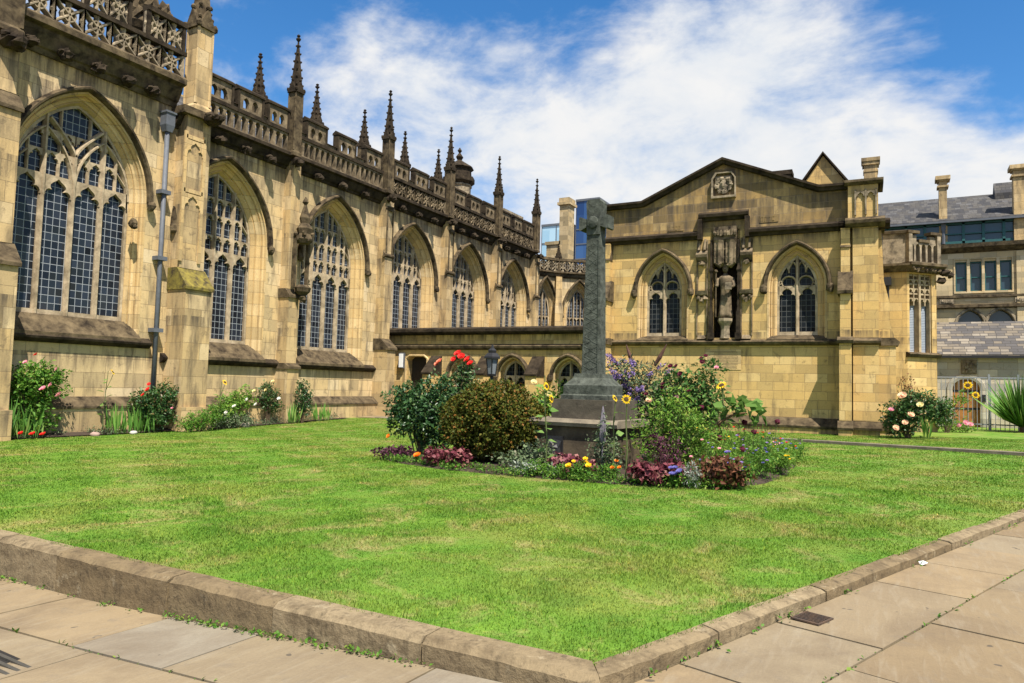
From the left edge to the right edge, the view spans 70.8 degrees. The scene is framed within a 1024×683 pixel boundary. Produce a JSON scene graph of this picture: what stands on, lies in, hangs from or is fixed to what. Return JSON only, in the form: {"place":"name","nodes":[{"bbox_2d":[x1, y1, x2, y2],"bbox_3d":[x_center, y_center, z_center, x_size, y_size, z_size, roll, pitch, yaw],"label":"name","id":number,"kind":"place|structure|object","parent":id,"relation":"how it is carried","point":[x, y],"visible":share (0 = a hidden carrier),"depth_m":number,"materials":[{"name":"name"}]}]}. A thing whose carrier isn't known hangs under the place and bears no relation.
{"place":"outdoors","nodes":[
{"label":"outdoors","id":0,"kind":"place"},
{"bbox_2d":[11,418,341,438],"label":"border soil","id":1,"kind":"structure","parent":0,"point":[72,433],"depth_m":19.64,"materials":[{"name":"brown soil"}]},
{"bbox_2d":[9,396,45,438],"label":"iris clump","id":2,"kind":"object","parent":1,"relation":"on","point":[25,420],"visible":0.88,"depth_m":17.95,"materials":[{"name":"green plant"}]},
{"bbox_2d":[9,353,72,437],"bbox_3d":[-12.112,1.389,18.453,1.256,2.193,1.745,0,-4,28],"label":"rose bush","id":3,"kind":"object","parent":1,"relation":"on","point":[44,381],"visible":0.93,"depth_m":18.25,"materials":[{"name":"green plant"}]},
{"bbox_2d":[106,402,139,432],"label":"iris clump","id":4,"kind":"object","parent":1,"relation":"on","point":[115,420],"visible":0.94,"depth_m":20.25,"materials":[{"name":"green plant"}]},
{"bbox_2d":[133,404,155,432],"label":"iris clump","id":5,"kind":"object","parent":1,"relation":"on","point":[140,424],"visible":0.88,"depth_m":20.82,"materials":[{"name":"green plant"}]},
{"bbox_2d":[126,378,178,432],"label":"rose bush","id":6,"kind":"object","parent":1,"relation":"on","point":[156,397],"visible":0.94,"depth_m":21.15,"materials":[{"name":"green plant"}]},
{"bbox_2d":[14,413,340,438],"bbox_3d":[-9.719,2.668,23.066,1.006,0.678,12.533,0,-4,28],"label":"border cover","id":7,"kind":"object","parent":1,"relation":"on","point":[274,421],"visible":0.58,"depth_m":21.20,"materials":[{"name":"green plant"}]},
{"bbox_2d":[210,383,258,427],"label":"rose bush","id":8,"kind":"object","parent":1,"relation":"on","point":[240,400],"visible":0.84,"depth_m":23.86,"materials":[{"name":"green plant"}]},
{"bbox_2d":[255,379,285,424],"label":"rose bush","id":9,"kind":"object","parent":1,"relation":"on","point":[267,396],"visible":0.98,"depth_m":25.18,"materials":[{"name":"green plant"}]},
{"bbox_2d":[0,578,501,682],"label":"pavement","id":10,"kind":"structure","parent":0,"point":[157,648],"depth_m":4.09,"materials":[{"name":"stone"}]},
{"bbox_2d":[0,650,31,674],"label":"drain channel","id":11,"kind":"object","parent":10,"relation":"on","point":[5,658],"visible":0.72,"depth_m":4.02,"materials":[{"name":"grey metal"}]},
{"bbox_2d":[0,519,1022,682],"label":"weeds","id":12,"kind":"object","parent":10,"relation":"on","point":[260,632],"visible":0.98,"depth_m":4.34,"materials":[{"name":"green plant"}]},
{"bbox_2d":[0,416,1023,665],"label":"lawn","id":13,"kind":"structure","parent":0,"point":[940,436],"depth_m":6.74,"materials":[{"name":"green plant"}]},
{"bbox_2d":[174,400,226,431],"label":"plant","id":14,"kind":"object","parent":13,"relation":"on","point":[204,421],"visible":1,"depth_m":21.87,"materials":[{"name":"green plant"}]},
{"bbox_2d":[212,411,257,428],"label":"plant","id":15,"kind":"object","parent":13,"relation":"on","point":[245,419],"visible":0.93,"depth_m":23.40,"materials":[{"name":"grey plant"}]},
{"bbox_2d":[287,404,303,422],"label":"iris clump","id":16,"kind":"object","parent":13,"relation":"on","point":[292,415],"visible":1,"depth_m":25.66,"materials":[{"name":"green plant"}]},
{"bbox_2d":[292,378,314,422],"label":"rose bush","id":17,"kind":"object","parent":13,"relation":"on","point":[305,395],"visible":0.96,"depth_m":26.00,"materials":[{"name":"green plant"}]},
{"bbox_2d":[311,402,331,420],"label":"iris clump","id":18,"kind":"object","parent":13,"relation":"on","point":[325,414],"visible":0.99,"depth_m":27.05,"materials":[{"name":"green plant"}]},
{"bbox_2d":[386,453,793,488],"bbox_3d":[1.386,2.227,13.413,7.097,0.177,5.593,0,-4,28],"label":"flower bed","id":19,"kind":"object","parent":13,"relation":"on","point":[760,480],"visible":0.24,"depth_m":11.28,"materials":[{"name":"soil"}]},
{"bbox_2d":[369,444,415,460],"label":"plant","id":20,"kind":"object","parent":19,"relation":"on","point":[400,449],"visible":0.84,"depth_m":13.44,"materials":[{"name":"purple plant"}]},
{"bbox_2d":[380,368,456,452],"bbox_3d":[-1.813,1.411,14.469,1.849,1.795,1.221,1,-4,13],"label":"rose bush","id":21,"kind":"object","parent":19,"relation":"on","point":[414,410],"visible":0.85,"depth_m":14.32,"materials":[{"name":"green plant"}]},
{"bbox_2d":[421,444,449,464],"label":"coral bells","id":22,"kind":"object","parent":19,"relation":"on","point":[435,454],"visible":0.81,"depth_m":12.30,"materials":[{"name":"pink plant"}]},
{"bbox_2d":[434,350,479,407],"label":"rose bush","id":23,"kind":"object","parent":19,"relation":"on","point":[461,385],"visible":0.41,"depth_m":14.91,"materials":[{"name":"red plant"}]},
{"bbox_2d":[441,446,473,466],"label":"coral bells","id":24,"kind":"object","parent":19,"relation":"on","point":[457,455],"visible":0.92,"depth_m":11.96,"materials":[{"name":"pink plant"}]},
{"bbox_2d":[484,345,499,379],"bbox_3d":[-0.433,1.200,14.863,0.380,2.270,0.329,0,-4,28],"label":"lamp post","id":25,"kind":"object","parent":19,"relation":"on","point":[491,356],"visible":0.61,"depth_m":14.82,"materials":[{"name":"black metal"}]},
{"bbox_2d":[437,378,549,462],"bbox_3d":[-0.304,1.413,12.860,2.185,1.552,1.648,0,-4,28],"label":"clipped shrub","id":26,"kind":"object","parent":19,"relation":"on","point":[489,416],"visible":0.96,"depth_m":12.39,"materials":[{"name":"green plant"}]},
{"bbox_2d":[486,437,556,471],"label":"ground plant","id":27,"kind":"object","parent":19,"relation":"on","point":[526,455],"visible":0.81,"depth_m":11.52,"materials":[{"name":"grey plant"}]},
{"bbox_2d":[508,459,559,474],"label":"silver plant","id":28,"kind":"object","parent":19,"relation":"on","point":[518,464],"visible":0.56,"depth_m":11.09,"materials":[{"name":"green plant"}]},
{"bbox_2d":[535,375,557,471],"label":"sunflower","id":29,"kind":"object","parent":19,"relation":"on","point":[546,386],"visible":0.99,"depth_m":11.22,"materials":[{"name":"green plant"}]},
{"bbox_2d":[531,379,566,433],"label":"rose bush","id":30,"kind":"object","parent":19,"relation":"on","point":[540,396],"visible":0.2,"depth_m":13.46,"materials":[{"name":"green plant"}]},
{"bbox_2d":[521,458,586,480],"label":"plant","id":31,"kind":"object","parent":19,"relation":"on","point":[544,466],"visible":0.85,"depth_m":10.87,"materials":[{"name":"green plant"}]},
{"bbox_2d":[378,451,739,489],"bbox_3d":[0.037,2.036,11.524,6.948,0.357,1.136,-1,-4,36],"label":"ground cover","id":32,"kind":"object","parent":19,"relation":"on","point":[423,462],"visible":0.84,"depth_m":10.73,"materials":[{"name":"green plant"}]},
{"bbox_2d":[547,451,570,472],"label":"coral bells","id":33,"kind":"object","parent":19,"relation":"on","point":[559,459],"visible":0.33,"depth_m":11.12,"materials":[{"name":"pink plant"}]},
{"bbox_2d":[562,456,593,480],"bbox_3d":[0.963,1.882,10.622,0.525,0.386,0.350,0,-4,28],"label":"marigold","id":34,"kind":"object","parent":19,"relation":"on","point":[586,463],"visible":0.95,"depth_m":10.56,"materials":[{"name":"green plant"}]},
{"bbox_2d":[561,454,597,475],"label":"coral bells","id":35,"kind":"object","parent":19,"relation":"on","point":[577,458],"visible":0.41,"depth_m":10.78,"materials":[{"name":"green plant"}]},
{"bbox_2d":[529,198,649,467],"bbox_3d":[1.351,0.003,12.434,1.620,4.950,1.500,-1,-4,32],"label":"memorial cross","id":36,"kind":"object","parent":19,"relation":"on","point":[591,389],"visible":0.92,"depth_m":12.20,"materials":[{"name":"stone"}]},
{"bbox_2d":[596,405,608,474],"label":"spike flower","id":37,"kind":"object","parent":19,"relation":"on","point":[602,429],"visible":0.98,"depth_m":10.90,"materials":[{"name":"grey plant"}]},
{"bbox_2d":[585,424,624,474],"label":"dark plant","id":38,"kind":"object","parent":19,"relation":"on","point":[606,457],"visible":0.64,"depth_m":10.94,"materials":[{"name":"green plant"}]},
{"bbox_2d":[591,459,620,479],"bbox_3d":[1.364,1.881,10.482,0.538,0.359,0.366,0,-4,28],"label":"marigold","id":39,"kind":"object","parent":19,"relation":"on","point":[610,468],"visible":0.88,"depth_m":10.42,"materials":[{"name":"green plant"}]},
{"bbox_2d":[605,395,623,477],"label":"sunflower","id":40,"kind":"object","parent":19,"relation":"on","point":[619,433],"visible":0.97,"depth_m":10.58,"materials":[{"name":"green plant"}]},
{"bbox_2d":[621,395,633,476],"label":"sunflower","id":41,"kind":"object","parent":19,"relation":"on","point":[625,398],"visible":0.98,"depth_m":10.33,"materials":[{"name":"green plant"}]},
{"bbox_2d":[606,344,676,456],"bbox_3d":[2.356,1.144,13.444,1.307,2.188,1.581,4,-4,-30],"label":"buddleia","id":42,"kind":"object","parent":19,"relation":"on","point":[623,377],"visible":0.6,"depth_m":13.31,"materials":[{"name":"purple plant"}]},
{"bbox_2d":[626,457,669,484],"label":"coral bells","id":43,"kind":"object","parent":19,"relation":"on","point":[647,471],"visible":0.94,"depth_m":10.02,"materials":[{"name":"red plant"}]},
{"bbox_2d":[643,425,689,467],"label":"dark plant","id":44,"kind":"object","parent":19,"relation":"on","point":[662,458],"visible":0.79,"depth_m":10.87,"materials":[{"name":"purple plant"}]},
{"bbox_2d":[657,458,691,484],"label":"coral bells","id":45,"kind":"object","parent":19,"relation":"on","point":[665,465],"visible":0.32,"depth_m":10.03,"materials":[{"name":"purple plant"}]},
{"bbox_2d":[662,465,687,487],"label":"blue flower clump","id":46,"kind":"object","parent":19,"relation":"on","point":[674,473],"visible":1,"depth_m":9.82,"materials":[{"name":"green plant"}]},
{"bbox_2d":[620,378,732,471],"bbox_3d":[2.546,1.370,11.360,1.892,1.627,1.168,0,-4,28],"label":"leafy plant","id":47,"kind":"object","parent":19,"relation":"on","point":[681,431],"visible":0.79,"depth_m":11.22,"materials":[{"name":"green plant"}]},
{"bbox_2d":[641,354,730,461],"bbox_3d":[3.066,1.202,12.599,1.619,1.968,1.070,1,-4,11],"label":"rose bush","id":48,"kind":"object","parent":19,"relation":"on","point":[708,398],"visible":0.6,"depth_m":12.49,"materials":[{"name":"green plant"}]},
{"bbox_2d":[677,460,701,488],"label":"silver plant","id":49,"kind":"object","parent":19,"relation":"on","point":[692,472],"visible":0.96,"depth_m":9.82,"materials":[{"name":"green plant"}]},
{"bbox_2d":[672,427,739,464],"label":"wildflower clump","id":50,"kind":"object","parent":19,"relation":"on","point":[717,445],"visible":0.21,"depth_m":11.33,"materials":[{"name":"green plant"}]},
{"bbox_2d":[677,438,747,476],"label":"wildflower clump","id":51,"kind":"object","parent":19,"relation":"on","point":[709,452],"visible":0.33,"depth_m":10.64,"materials":[{"name":"green plant"}]},
{"bbox_2d":[651,410,783,475],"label":"tall stems","id":52,"kind":"object","parent":19,"relation":"on","point":[752,425],"visible":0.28,"depth_m":10.93,"materials":[{"name":"green plant"}]},
{"bbox_2d":[686,453,757,490],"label":"bronze clump","id":53,"kind":"object","parent":19,"relation":"on","point":[722,471],"visible":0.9,"depth_m":9.81,"materials":[{"name":"red plant"}]},
{"bbox_2d":[713,382,737,442],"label":"sunflower","id":54,"kind":"object","parent":19,"relation":"on","point":[721,385],"visible":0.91,"depth_m":11.70,"materials":[{"name":"green plant"}]},
{"bbox_2d":[708,422,747,455],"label":"wildflower clump","id":55,"kind":"object","parent":19,"relation":"on","point":[732,432],"visible":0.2,"depth_m":12.69,"materials":[{"name":"green plant"}]},
{"bbox_2d":[699,448,762,490],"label":"wildflower clump","id":56,"kind":"object","parent":19,"relation":"on","point":[754,467],"visible":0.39,"depth_m":9.85,"materials":[{"name":"green plant"}]},
{"bbox_2d":[700,393,766,466],"bbox_3d":[3.670,1.471,11.628,0.666,1.267,1.094,4,-4,-38],"label":"leaning stem plant","id":57,"kind":"object","parent":19,"relation":"on","point":[756,404],"visible":0.98,"depth_m":11.56,"materials":[{"name":"green plant"}]},
{"bbox_2d":[699,405,779,460],"bbox_3d":[3.534,1.558,11.517,1.239,1.045,1.497,0,-4,28],"label":"allium","id":58,"kind":"object","parent":19,"relation":"on","point":[753,431],"visible":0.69,"depth_m":11.85,"materials":[{"name":"purple plant"}]},
{"bbox_2d":[726,428,783,470],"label":"wildflower clump","id":59,"kind":"object","parent":19,"relation":"on","point":[762,442],"visible":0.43,"depth_m":12.01,"materials":[{"name":"green plant"}]},
{"bbox_2d":[732,440,783,479],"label":"wildflower clump","id":60,"kind":"object","parent":19,"relation":"on","point":[764,462],"visible":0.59,"depth_m":10.92,"materials":[{"name":"green plant"}]},
{"bbox_2d":[753,443,799,476],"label":"wildflower clump","id":61,"kind":"object","parent":19,"relation":"on","point":[788,459],"visible":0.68,"depth_m":11.52,"materials":[{"name":"green plant"}]},
{"bbox_2d":[749,434,803,467],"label":"wildflower clump","id":62,"kind":"object","parent":19,"relation":"on","point":[795,450],"visible":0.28,"depth_m":12.70,"materials":[{"name":"green plant"}]},
{"bbox_2d":[772,438,810,463],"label":"wildflower clump","id":63,"kind":"object","parent":19,"relation":"on","point":[799,447],"visible":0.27,"depth_m":13.62,"materials":[{"name":"green plant"}]},
{"bbox_2d":[764,437,1023,455],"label":"path edging","id":64,"kind":"object","parent":13,"relation":"on","point":[922,447],"visible":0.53,"depth_m":17.68,"materials":[{"name":"stone"}]},
{"bbox_2d":[882,230,953,431],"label":"canted bay building","id":65,"kind":"structure","parent":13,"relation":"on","point":[913,267],"depth_m":26.18,"materials":[{"name":"stone"}]},
{"bbox_2d":[909,274,930,352],"bbox_3d":[14.784,-1.019,26.330,1.040,2.850,0.310,3,-4,-17],"label":"window","id":66,"kind":"structure","parent":65,"relation":"in","point":[920,314],"depth_m":26.32,"materials":[{"name":"glass"}]},
{"bbox_2d":[877,388,958,438],"bbox_3d":[12.457,2.248,22.015,2.215,1.658,1.285,1,-4,6],"label":"rose bush","id":67,"kind":"object","parent":13,"relation":"on","point":[901,420],"visible":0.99,"depth_m":21.90,"materials":[{"name":"green plant"}]},
{"bbox_2d":[934,393,971,432],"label":"leaning plant","id":68,"kind":"object","parent":13,"relation":"on","point":[958,398],"visible":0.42,"depth_m":25.68,"materials":[{"name":"green plant"}]},
{"bbox_2d":[938,420,976,432],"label":"border plants","id":69,"kind":"object","parent":13,"relation":"on","point":[967,424],"visible":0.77,"depth_m":26.02,"materials":[{"name":"green plant"}]},
{"bbox_2d":[971,375,1023,431],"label":"yucca","id":70,"kind":"object","parent":13,"relation":"on","point":[1010,407],"visible":0.98,"depth_m":26.58,"materials":[{"name":"green plant"}]},
{"bbox_2d":[26,0,1023,260],"label":"sky","id":71,"kind":"structure","parent":0,"point":[613,101],"materials":[{"name":"blue"}]},
{"bbox_2d":[541,223,575,264],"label":"glass tower","id":72,"kind":"structure","parent":0,"point":[549,232],"depth_m":169.99,"materials":[{"name":"blue glass"}]},
{"bbox_2d":[575,197,608,264],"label":"glass tower","id":73,"kind":"structure","parent":0,"point":[580,238],"depth_m":164.04,"materials":[{"name":"blue glass"}]},
{"bbox_2d":[635,522,1023,682],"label":"pavement","id":74,"kind":"structure","parent":0,"point":[979,638],"depth_m":4.11,"materials":[{"name":"stone"}]},
{"bbox_2d":[790,611,833,625],"bbox_3d":[1.831,1.688,4.394,0.198,0.009,0.176,5,-5,-41],"label":"drain grate","id":75,"kind":"object","parent":74,"relation":"on","point":[812,618],"visible":1,"depth_m":4.38,"materials":[{"name":"metal"}]},
{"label":"pavement bed","id":76,"kind":"structure","parent":0,"visible":0},
{"bbox_2d":[0,0,543,440],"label":"cathedral","id":77,"kind":"structure","parent":76,"relation":"on","point":[195,244],"depth_m":22.87,"materials":[{"name":"beige stone"}]},
{"bbox_2d":[12,86,156,341],"bbox_3d":[-12.152,-3.641,20.103,0.891,7.076,4.314,0,-4,28],"label":"window","id":78,"kind":"structure","parent":77,"relation":"in","point":[83,172],"depth_m":20.42,"materials":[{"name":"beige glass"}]},
{"bbox_2d":[170,156,274,362],"bbox_3d":[-9.933,-2.839,24.331,0.927,6.953,4.222,0,-4,28],"label":"window","id":79,"kind":"structure","parent":77,"relation":"in","point":[239,232],"depth_m":25.20,"materials":[{"name":"beige glass"}]},
{"bbox_2d":[296,195,370,367],"bbox_3d":[-7.363,-2.478,29.095,0.962,6.953,4.205,0,-4,28],"label":"window","id":80,"kind":"structure","parent":77,"relation":"in","point":[330,321],"depth_m":29.65,"materials":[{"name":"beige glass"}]},
{"bbox_2d":[390,222,438,327],"bbox_3d":[-4.933,-2.132,33.675,0.961,6.953,4.238,0,-4,28],"label":"window","id":81,"kind":"structure","parent":77,"relation":"in","point":[414,277],"depth_m":34.45,"materials":[{"name":"beige glass"}]},
{"bbox_2d":[451,242,489,326],"bbox_3d":[-2.579,-1.799,38.064,0.969,6.953,4.219,0,-4,28],"label":"window","id":82,"kind":"structure","parent":77,"relation":"in","point":[470,287],"depth_m":38.92,"materials":[{"name":"beige glass"}]},
{"bbox_2d":[500,258,530,326],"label":"window","id":83,"kind":"structure","parent":77,"relation":"in","point":[515,297],"depth_m":43.40,"materials":[{"name":"beige glass"}]},
{"bbox_2d":[0,530,599,682],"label":"kerb","id":84,"kind":"structure","parent":76,"relation":"on","point":[101,577],"depth_m":4.42,"materials":[{"name":"stone"}]},
{"bbox_2d":[389,325,582,413],"bbox_3d":[-0.494,1.692,31.221,10.300,4.450,4.200,0,-4,26],"label":"cloister passage","id":85,"kind":"object","parent":76,"relation":"on","point":[527,354],"visible":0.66,"depth_m":29.84,"materials":[{"name":"beige stone"}]},
{"bbox_2d":[411,357,425,393],"bbox_3d":[-4.024,2.198,31.969,1.200,3.150,0.100,0,-4,26],"label":"door","id":86,"kind":"structure","parent":85,"relation":"in","point":[418,363],"depth_m":32.07,"materials":[{"name":"brown wood"}]},
{"bbox_2d":[444,353,476,394],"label":"window","id":87,"kind":"structure","parent":85,"relation":"in","point":[452,364],"depth_m":30.83,"materials":[{"name":"beige glass"}]},
{"bbox_2d":[493,353,527,392],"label":"window","id":88,"kind":"structure","parent":85,"relation":"in","point":[512,366],"depth_m":29.80,"materials":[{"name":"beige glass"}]},
{"bbox_2d":[547,354,581,398],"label":"window","id":89,"kind":"structure","parent":85,"relation":"in","point":[564,367],"depth_m":28.73,"materials":[{"name":"beige glass"}]},
{"bbox_2d":[545,197,576,263],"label":"stone stack","id":90,"kind":"object","parent":76,"relation":"on","point":[567,205],"visible":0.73,"depth_m":54.92,"materials":[{"name":"beige stone"}]},
{"bbox_2d":[538,243,585,325],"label":"chapter house","id":91,"kind":"structure","parent":76,"relation":"on","point":[561,293],"depth_m":46.52,"materials":[{"name":"beige stone"}]},
{"bbox_2d":[538,275,555,325],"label":"window","id":92,"kind":"structure","parent":91,"relation":"in","point":[547,292],"depth_m":46.45,"materials":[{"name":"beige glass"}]},
{"bbox_2d":[562,279,584,325],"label":"window","id":93,"kind":"structure","parent":91,"relation":"in","point":[573,302],"depth_m":47.09,"materials":[{"name":"beige glass"}]},
{"bbox_2d":[605,151,899,435],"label":"gabled building","id":94,"kind":"structure","parent":76,"relation":"on","point":[804,340],"depth_m":25.32,"materials":[{"name":"stone"}]},
{"bbox_2d":[631,248,693,340],"bbox_3d":[5.676,-1.720,27.016,2.385,3.539,0.760,0,-4,26],"label":"window","id":95,"kind":"structure","parent":94,"relation":"in","point":[662,287],"depth_m":27.17,"materials":[{"name":"beige glass"}]},
{"bbox_2d":[714,264,735,317],"bbox_3d":[7.670,-1.840,25.935,0.791,1.970,0.568,0,-4,26],"label":"statue","id":96,"kind":"object","parent":94,"relation":"on","point":[725,281],"visible":0.98,"depth_m":25.85,"materials":[{"name":"stone"}]},
{"bbox_2d":[760,240,833,340],"bbox_3d":[9.864,-1.738,24.959,2.374,3.539,0.762,0,-4,26],"label":"window","id":97,"kind":"structure","parent":94,"relation":"in","point":[797,280],"depth_m":25.09,"materials":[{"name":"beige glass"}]},
{"bbox_2d":[594,509,1023,682],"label":"kerb","id":98,"kind":"structure","parent":76,"relation":"on","point":[632,666],"depth_m":4.33,"materials":[{"name":"stone"}]},
{"bbox_2d":[878,163,1023,406],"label":"office building","id":99,"kind":"structure","parent":76,"relation":"on","point":[982,247],"depth_m":46.95,"materials":[{"name":"beige stone"}]},
{"bbox_2d":[955,262,966,291],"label":"window","id":100,"kind":"structure","parent":99,"relation":"in","point":[960,268],"depth_m":47.32,"materials":[{"name":"blue glass"}]},
{"bbox_2d":[954,308,985,321],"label":"arched window","id":101,"kind":"structure","parent":99,"relation":"in","point":[969,316],"depth_m":46.94,"materials":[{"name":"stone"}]},
{"bbox_2d":[970,261,981,290],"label":"window","id":102,"kind":"structure","parent":99,"relation":"in","point":[975,267],"depth_m":46.94,"materials":[{"name":"blue glass"}]},
{"bbox_2d":[985,261,995,290],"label":"window","id":103,"kind":"structure","parent":99,"relation":"in","point":[990,266],"depth_m":46.55,"materials":[{"name":"blue glass"}]},
{"bbox_2d":[985,307,1016,321],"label":"arched window","id":104,"kind":"structure","parent":99,"relation":"in","point":[1000,315],"depth_m":46.15,"materials":[{"name":"stone"}]},
{"bbox_2d":[1000,260,1011,289],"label":"window","id":105,"kind":"structure","parent":99,"relation":"in","point":[1005,265],"depth_m":46.17,"materials":[{"name":"blue glass"}]},
{"bbox_2d":[937,321,1023,427],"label":"lean to outbuilding","id":106,"kind":"structure","parent":76,"relation":"on","point":[980,349],"depth_m":31.02,"materials":[{"name":"stone"}]},
{"bbox_2d":[953,379,979,426],"bbox_3d":[19.573,2.639,31.045,1.000,2.220,0.075,0,-4,28],"label":"door","id":107,"kind":"structure","parent":106,"relation":"in","point":[976,405],"depth_m":30.99,"materials":[{"name":"orange wood"}]},
{"bbox_2d":[937,374,1023,430],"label":"railing","id":108,"kind":"object","parent":76,"relation":"on","point":[989,424],"visible":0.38,"depth_m":28.08,"materials":[{"name":"black metal"}]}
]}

